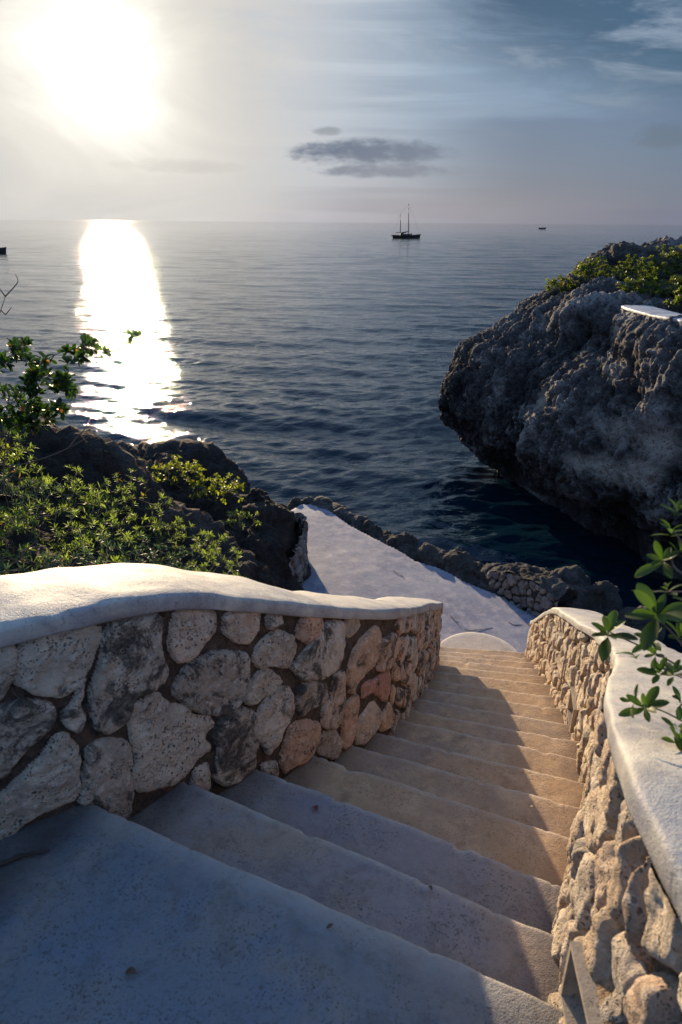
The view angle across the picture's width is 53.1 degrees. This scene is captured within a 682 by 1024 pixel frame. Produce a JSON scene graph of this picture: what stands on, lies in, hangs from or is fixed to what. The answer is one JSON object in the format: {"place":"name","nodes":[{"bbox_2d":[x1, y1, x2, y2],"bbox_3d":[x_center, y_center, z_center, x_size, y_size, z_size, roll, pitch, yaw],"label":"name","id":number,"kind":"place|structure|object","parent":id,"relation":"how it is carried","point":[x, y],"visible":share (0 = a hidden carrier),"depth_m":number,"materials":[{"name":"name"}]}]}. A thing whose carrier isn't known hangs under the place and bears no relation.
{"place":"outdoors","nodes":[
{"label":"outdoors","id":0,"kind":"place"},
{"bbox_2d":[125,967,136,973],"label":"fallen leaf","id":1,"kind":"object","parent":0,"point":[131,970],"visible":1,"depth_m":1.57,"materials":[{"name":"brown"}]},
{"bbox_2d":[0,415,304,590],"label":"rocky shore","id":2,"kind":"structure","parent":0,"point":[95,456],"depth_m":6.59,"materials":[{"name":"grey stone"}]},
{"bbox_2d":[0,274,17,314],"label":"bare twig","id":3,"kind":"object","parent":2,"relation":"on","point":[5,296],"visible":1,"depth_m":4.02,"materials":[{"name":"brown plant"}]},
{"bbox_2d":[2,424,17,492],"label":"bare twig","id":4,"kind":"object","parent":2,"relation":"on","point":[6,454],"visible":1,"depth_m":4.20,"materials":[{"name":"brown plant"}]},
{"bbox_2d":[0,437,19,460],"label":"shrub","id":5,"kind":"object","parent":2,"relation":"on","point":[7,448],"visible":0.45,"depth_m":5.63,"materials":[{"name":"green plant"}]},
{"bbox_2d":[0,429,35,461],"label":"shrub","id":6,"kind":"object","parent":2,"relation":"on","point":[10,433],"visible":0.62,"depth_m":5.89,"materials":[{"name":"green plant"}]},
{"bbox_2d":[0,504,40,575],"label":"shrub","id":7,"kind":"object","parent":2,"relation":"on","point":[16,527],"visible":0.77,"depth_m":3.94,"materials":[{"name":"green plant"}]},
{"bbox_2d":[0,443,45,494],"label":"shrub","id":8,"kind":"object","parent":2,"relation":"on","point":[19,449],"visible":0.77,"depth_m":5.25,"materials":[{"name":"green plant"}]},
{"bbox_2d":[0,417,91,465],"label":"bare twig","id":9,"kind":"object","parent":8,"relation":"on","point":[69,446],"visible":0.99,"depth_m":5.13,"materials":[{"name":"brown plant"}]},
{"bbox_2d":[0,460,61,519],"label":"shrub","id":10,"kind":"object","parent":2,"relation":"on","point":[39,486],"visible":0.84,"depth_m":4.86,"materials":[{"name":"green plant"}]},
{"bbox_2d":[0,537,102,573],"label":"shrub","id":11,"kind":"object","parent":2,"relation":"on","point":[22,559],"visible":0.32,"depth_m":3.64,"materials":[{"name":"green plant"}]},
{"bbox_2d":[0,486,103,573],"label":"shrub","id":12,"kind":"object","parent":2,"relation":"on","point":[25,511],"visible":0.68,"depth_m":4.51,"materials":[{"name":"green plant"}]},
{"bbox_2d":[2,462,117,545],"bbox_3d":[-2.306,-0.042,5.297,0.996,0.604,1.079,0,23,0],"label":"shrub","id":13,"kind":"object","parent":2,"relation":"on","point":[75,491],"visible":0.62,"depth_m":5.32,"materials":[{"name":"green plant"}]},
{"bbox_2d":[0,325,143,454],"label":"shrub","id":14,"kind":"object","parent":2,"relation":"on","point":[36,371],"visible":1,"depth_m":5.15,"materials":[{"name":"green plant"}]},
{"bbox_2d":[36,535,144,566],"bbox_3d":[-1.415,0.423,3.946,0.831,0.542,0.804,-19,30,-38],"label":"shrub","id":15,"kind":"object","parent":2,"relation":"on","point":[85,561],"visible":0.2,"depth_m":4.03,"materials":[{"name":"green plant"}]},
{"bbox_2d":[47,512,146,564],"bbox_3d":[-1.757,0.306,4.852,0.777,0.505,0.818,0,23,0],"label":"shrub","id":16,"kind":"object","parent":2,"relation":"on","point":[127,538],"visible":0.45,"depth_m":4.87,"materials":[{"name":"green plant"}]},
{"bbox_2d":[51,478,148,544],"bbox_3d":[-2.046,-0.022,5.608,0.856,0.491,0.892,0,23,0],"label":"shrub","id":17,"kind":"object","parent":2,"relation":"on","point":[86,493],"visible":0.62,"depth_m":5.58,"materials":[{"name":"green plant"}]},
{"bbox_2d":[78,468,182,536],"bbox_3d":[-1.871,-0.092,5.967,0.959,0.699,0.872,0,23,0],"label":"shrub","id":18,"kind":"object","parent":2,"relation":"on","point":[155,525],"visible":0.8,"depth_m":5.92,"materials":[{"name":"green plant"}]},
{"bbox_2d":[94,536,203,570],"bbox_3d":[-1.528,0.418,5.297,0.868,0.485,0.926,0,23,0],"label":"shrub","id":19,"kind":"object","parent":2,"relation":"on","point":[155,547],"visible":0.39,"depth_m":5.39,"materials":[{"name":"green plant"}]},
{"bbox_2d":[137,458,161,482],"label":"shrub","id":20,"kind":"object","parent":2,"relation":"on","point":[157,479],"visible":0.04,"depth_m":8.36,"materials":[{"name":"green plant"}]},
{"bbox_2d":[137,549,198,571],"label":"shrub","id":21,"kind":"object","parent":2,"relation":"on","point":[153,555],"visible":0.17,"depth_m":5.08,"materials":[{"name":"green plant"}]},
{"bbox_2d":[123,517,220,569],"bbox_3d":[-1.516,0.319,5.949,0.813,0.448,0.803,20,30,38],"label":"shrub","id":22,"kind":"object","parent":2,"relation":"on","point":[176,535],"visible":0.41,"depth_m":6.05,"materials":[{"name":"green plant"}]},
{"bbox_2d":[151,454,206,488],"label":"shrub","id":23,"kind":"object","parent":2,"relation":"on","point":[170,464],"visible":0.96,"depth_m":8.77,"materials":[{"name":"green plant"}]},
{"bbox_2d":[185,530,245,577],"bbox_3d":[-1.019,0.445,5.460,0.551,0.656,0.588,0,23,0],"label":"shrub","id":24,"kind":"object","parent":2,"relation":"on","point":[214,545],"visible":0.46,"depth_m":5.46,"materials":[{"name":"green plant"}]},
{"bbox_2d":[0,563,442,839],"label":"stone wall","id":25,"kind":"structure","parent":2,"relation":"on","point":[128,691],"depth_m":2.19,"materials":[{"name":"beige stone"}]},
{"bbox_2d":[222,510,260,531],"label":"shrub","id":26,"kind":"object","parent":2,"relation":"on","point":[239,519],"visible":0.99,"depth_m":8.17,"materials":[{"name":"green plant"}]},
{"bbox_2d":[177,485,311,583],"bbox_3d":[-1.498,0.587,9.187,2.182,2.201,3.127,0,23,0],"label":"boulder","id":27,"kind":"object","parent":2,"relation":"on","point":[271,541],"visible":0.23,"depth_m":8.59,"materials":[{"name":"grey stone"}]},
{"bbox_2d":[189,472,244,504],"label":"shrub","id":28,"kind":"object","parent":27,"relation":"on","point":[211,489],"visible":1,"depth_m":8.47,"materials":[{"name":"green plant"}]},
{"bbox_2d":[288,512,308,585],"bbox_3d":[-0.716,0.604,9.416,0.547,1.120,2.272,-2,23,-6],"label":"stone facing","id":29,"kind":"object","parent":27,"relation":"on","point":[297,561],"visible":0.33,"depth_m":9.08,"materials":[{"name":"grey stone"}]},
{"bbox_2d":[0,632,584,1023],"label":"staircase","id":30,"kind":"structure","parent":2,"relation":"on","point":[192,904],"depth_m":1.89,"materials":[{"name":"concrete"}]},
{"bbox_2d":[0,849,49,865],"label":"fallen twig","id":31,"kind":"object","parent":30,"relation":"on","point":[15,857],"visible":1,"depth_m":1.85,"materials":[{"name":"brown"}]},
{"bbox_2d":[442,548,536,595],"bbox_3d":[2.045,1.034,9.584,1.656,0.784,0.731,17,28,34],"label":"rock","id":32,"kind":"object","parent":2,"relation":"on","point":[464,566],"visible":0.29,"depth_m":9.55,"materials":[{"name":"grey stone"}]},
{"bbox_2d":[525,607,681,1023],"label":"stone wall","id":33,"kind":"structure","parent":2,"relation":"on","point":[616,950],"depth_m":1.33,"materials":[{"name":"beige stone"}]},
{"bbox_2d":[554,565,665,642],"bbox_3d":[3.268,1.328,8.647,1.407,1.159,1.269,0,23,0],"label":"rock","id":34,"kind":"object","parent":2,"relation":"on","point":[603,598],"visible":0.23,"depth_m":8.47,"materials":[{"name":"grey stone"}]},
{"bbox_2d":[591,499,681,750],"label":"shrub","id":35,"kind":"object","parent":2,"relation":"on","point":[650,631],"visible":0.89,"depth_m":1.28,"materials":[{"name":"green plant"}]},
{"bbox_2d":[0,220,681,652],"bbox_3d":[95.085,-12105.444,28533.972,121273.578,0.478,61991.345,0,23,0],"label":"sea","id":36,"kind":"structure","parent":0,"point":[282,362],"depth_m":34.05,"materials":[{"name":"blue liquid"}]},
{"bbox_2d":[0,247,5,253],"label":"motorboat","id":37,"kind":"object","parent":36,"relation":"on","point":[2,250],"visible":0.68,"depth_m":121.71,"materials":[{"name":"grey paint"}]},
{"bbox_2d":[391,204,420,237],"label":"sailboat","id":38,"kind":"object","parent":36,"relation":"on","point":[403,235],"visible":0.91,"depth_m":265.19,"materials":[{"name":"grey paint"}]},
{"bbox_2d":[0,0,681,224],"label":"sky","id":39,"kind":"structure","parent":0,"point":[452,111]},
{"bbox_2d":[291,504,534,652],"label":"pavement","id":40,"kind":"structure","parent":0,"point":[345,559],"depth_m":9.30,"materials":[{"name":"grey concrete"}]},
{"bbox_2d":[287,496,391,539],"bbox_3d":[0.053,0.120,11.584,2.219,0.473,0.688,19,29,37],"label":"rock","id":41,"kind":"object","parent":40,"relation":"on","point":[364,524],"visible":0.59,"depth_m":11.37,"materials":[{"name":"grey stone"}]},
{"bbox_2d":[378,532,446,569],"bbox_3d":[1.102,0.641,10.332,0.564,0.566,1.470,-19,30,-38],"label":"rock","id":42,"kind":"object","parent":40,"relation":"on","point":[406,543],"visible":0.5,"depth_m":10.14,"materials":[{"name":"grey stone"}]},
{"bbox_2d":[485,562,579,617],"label":"stone wall","id":43,"kind":"structure","parent":40,"relation":"on","point":[521,590],"depth_m":8.72,"materials":[{"name":"grey stone"}]},
{"bbox_2d":[438,235,681,580],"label":"cliff","id":44,"kind":"structure","parent":0,"point":[568,402],"depth_m":12.30,"materials":[{"name":"grey stone"}]},
{"bbox_2d":[544,274,581,292],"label":"shrub","id":45,"kind":"object","parent":44,"relation":"on","point":[555,282],"visible":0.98,"depth_m":14.99,"materials":[{"name":"green plant"}]},
{"bbox_2d":[571,255,616,279],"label":"shrub","id":46,"kind":"object","parent":44,"relation":"on","point":[583,268],"visible":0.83,"depth_m":14.57,"materials":[{"name":"green plant"}]},
{"bbox_2d":[609,254,659,280],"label":"shrub","id":47,"kind":"object","parent":44,"relation":"on","point":[639,265],"visible":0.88,"depth_m":13.90,"materials":[{"name":"green plant"}]},
{"bbox_2d":[615,274,663,294],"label":"shrub","id":48,"kind":"object","parent":44,"relation":"on","point":[641,280],"visible":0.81,"depth_m":13.09,"materials":[{"name":"green plant"}]},
{"bbox_2d":[608,241,681,270],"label":"boulder","id":49,"kind":"object","parent":44,"relation":"on","point":[617,252],"visible":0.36,"depth_m":14.90,"materials":[{"name":"grey stone"}]},
{"bbox_2d":[612,305,681,328],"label":"deck","id":50,"kind":"structure","parent":44,"relation":"on","point":[628,313],"depth_m":11.58,"materials":[{"name":"white paint"}]},
{"bbox_2d":[643,244,681,278],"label":"shrub","id":51,"kind":"object","parent":44,"relation":"on","point":[667,270],"visible":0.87,"depth_m":14.02,"materials":[{"name":"green plant"}]},
{"bbox_2d":[654,274,681,296],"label":"shrub","id":52,"kind":"object","parent":44,"relation":"on","point":[678,282],"visible":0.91,"depth_m":12.67,"materials":[{"name":"green plant"}]},
{"bbox_2d":[663,287,681,307],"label":"shrub","id":53,"kind":"object","parent":44,"relation":"on","point":[677,300],"visible":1,"depth_m":12.02,"materials":[{"name":"green plant"}]}
]}

